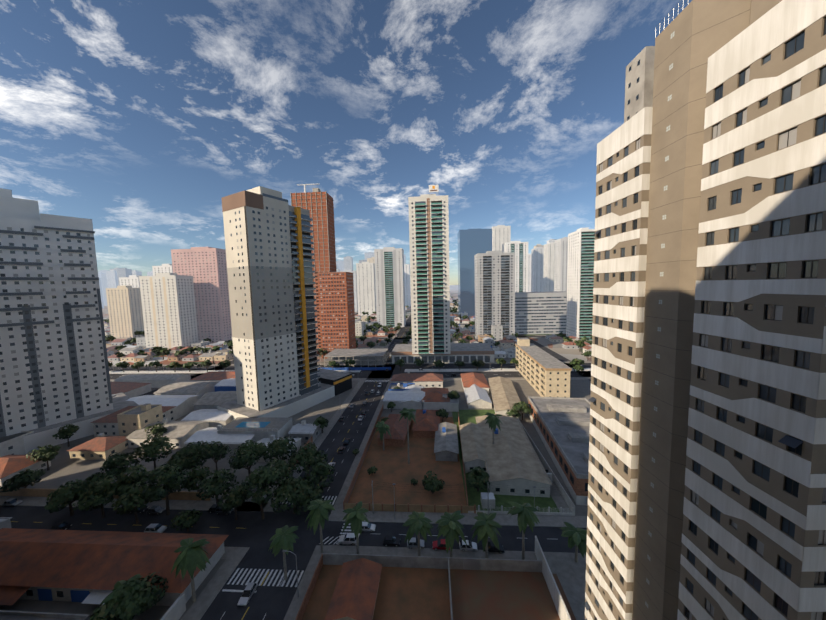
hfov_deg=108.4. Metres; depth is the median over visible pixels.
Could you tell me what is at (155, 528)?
car
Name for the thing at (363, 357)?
building
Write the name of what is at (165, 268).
white tower
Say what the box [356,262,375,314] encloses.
tower
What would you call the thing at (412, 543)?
car
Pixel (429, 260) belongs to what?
tower
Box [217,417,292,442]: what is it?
pool deck
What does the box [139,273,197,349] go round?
white tower
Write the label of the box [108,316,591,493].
lot trees
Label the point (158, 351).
city trees
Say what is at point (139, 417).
houses
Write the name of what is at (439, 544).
car
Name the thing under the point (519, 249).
white tower
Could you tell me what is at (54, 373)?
white tower
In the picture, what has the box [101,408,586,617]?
palms
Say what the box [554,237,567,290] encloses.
tower
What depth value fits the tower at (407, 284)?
814.60 m
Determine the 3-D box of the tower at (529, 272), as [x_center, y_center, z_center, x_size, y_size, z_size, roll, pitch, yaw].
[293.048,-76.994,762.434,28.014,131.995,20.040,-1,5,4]
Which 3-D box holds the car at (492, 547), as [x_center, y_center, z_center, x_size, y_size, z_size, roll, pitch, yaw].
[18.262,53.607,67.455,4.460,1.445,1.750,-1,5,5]
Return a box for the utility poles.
[371,481,585,514]
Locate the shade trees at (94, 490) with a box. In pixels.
[0,422,334,619]
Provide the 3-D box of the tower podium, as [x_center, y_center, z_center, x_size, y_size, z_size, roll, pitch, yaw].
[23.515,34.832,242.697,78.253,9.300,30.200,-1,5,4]
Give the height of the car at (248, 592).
1.445 m
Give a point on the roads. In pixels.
(247, 555)
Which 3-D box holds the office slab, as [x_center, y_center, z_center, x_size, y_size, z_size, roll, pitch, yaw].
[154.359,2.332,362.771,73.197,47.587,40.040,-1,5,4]
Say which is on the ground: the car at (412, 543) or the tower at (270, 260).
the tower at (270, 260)
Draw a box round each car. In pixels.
[2,498,22,506]
[51,522,72,529]
[130,503,148,513]
[144,524,166,532]
[147,506,165,514]
[208,504,216,512]
[215,507,233,514]
[237,582,257,605]
[338,447,345,452]
[338,533,355,544]
[343,438,350,444]
[362,522,375,532]
[383,535,400,546]
[407,538,423,548]
[432,539,449,549]
[459,540,477,550]
[484,541,504,552]
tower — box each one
[0,188,138,453]
[106,285,143,337]
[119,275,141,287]
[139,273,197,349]
[152,264,172,275]
[171,247,231,343]
[217,186,351,420]
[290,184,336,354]
[340,270,357,311]
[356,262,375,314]
[367,257,374,262]
[374,247,405,326]
[404,264,410,306]
[408,194,450,353]
[457,228,491,317]
[474,251,514,335]
[491,225,510,250]
[502,241,527,291]
[528,254,530,291]
[531,247,543,291]
[543,242,554,291]
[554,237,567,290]
[566,227,594,340]
[584,0,825,619]
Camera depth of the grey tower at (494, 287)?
332.32 m
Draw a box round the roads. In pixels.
[0,299,591,619]
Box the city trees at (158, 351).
[104,296,591,432]
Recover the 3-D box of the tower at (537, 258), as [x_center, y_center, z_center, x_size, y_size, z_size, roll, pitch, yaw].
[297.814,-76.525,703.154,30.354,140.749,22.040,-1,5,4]
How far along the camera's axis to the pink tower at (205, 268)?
329.91 m
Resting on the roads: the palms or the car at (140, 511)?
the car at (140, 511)
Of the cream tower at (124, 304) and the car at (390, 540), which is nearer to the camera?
the car at (390, 540)
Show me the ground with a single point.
(64, 468)
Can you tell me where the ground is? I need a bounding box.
[0,285,591,619]
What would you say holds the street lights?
on the roads
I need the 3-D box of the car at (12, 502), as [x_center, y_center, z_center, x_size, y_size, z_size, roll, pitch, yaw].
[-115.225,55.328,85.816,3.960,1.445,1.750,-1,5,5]
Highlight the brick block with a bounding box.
[317,272,355,357]
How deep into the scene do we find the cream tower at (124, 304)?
385.15 m
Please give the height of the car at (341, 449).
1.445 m
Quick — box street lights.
[112,324,535,597]
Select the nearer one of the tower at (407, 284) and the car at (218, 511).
the car at (218, 511)
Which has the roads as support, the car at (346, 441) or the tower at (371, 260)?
the car at (346, 441)
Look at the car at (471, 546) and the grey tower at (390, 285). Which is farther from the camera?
the grey tower at (390, 285)
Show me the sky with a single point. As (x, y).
(136, 119)
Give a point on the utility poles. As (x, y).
(372, 485)
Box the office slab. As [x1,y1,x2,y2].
[515,291,566,333]
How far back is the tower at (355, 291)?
698.79 m
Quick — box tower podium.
[392,343,494,363]
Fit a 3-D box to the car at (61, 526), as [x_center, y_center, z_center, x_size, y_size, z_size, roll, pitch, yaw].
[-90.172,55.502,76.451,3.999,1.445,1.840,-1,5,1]
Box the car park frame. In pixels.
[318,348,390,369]
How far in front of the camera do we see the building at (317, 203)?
259.55 m
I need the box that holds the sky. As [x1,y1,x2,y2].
[0,0,691,285]
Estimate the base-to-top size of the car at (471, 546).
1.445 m
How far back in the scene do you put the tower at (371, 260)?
752.35 m
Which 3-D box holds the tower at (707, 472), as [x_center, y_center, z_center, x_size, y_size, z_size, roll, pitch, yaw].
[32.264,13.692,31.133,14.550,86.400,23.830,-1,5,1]
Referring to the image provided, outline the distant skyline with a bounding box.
[98,239,556,308]
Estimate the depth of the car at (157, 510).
80.80 m
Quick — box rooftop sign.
[429,185,438,191]
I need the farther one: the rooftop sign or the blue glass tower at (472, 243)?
the blue glass tower at (472, 243)
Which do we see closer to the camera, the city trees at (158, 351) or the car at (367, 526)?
the car at (367, 526)
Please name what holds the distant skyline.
on the ground
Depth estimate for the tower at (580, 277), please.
298.93 m
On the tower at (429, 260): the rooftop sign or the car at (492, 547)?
the rooftop sign
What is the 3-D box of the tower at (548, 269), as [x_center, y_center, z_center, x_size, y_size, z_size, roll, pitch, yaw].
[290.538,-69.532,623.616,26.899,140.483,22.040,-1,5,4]
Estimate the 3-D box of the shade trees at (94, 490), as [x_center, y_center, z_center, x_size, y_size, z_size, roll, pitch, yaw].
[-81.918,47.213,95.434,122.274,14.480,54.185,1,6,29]
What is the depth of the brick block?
249.19 m
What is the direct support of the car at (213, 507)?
on the roads
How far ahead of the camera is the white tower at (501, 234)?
626.43 m
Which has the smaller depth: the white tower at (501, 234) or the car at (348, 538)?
the car at (348, 538)

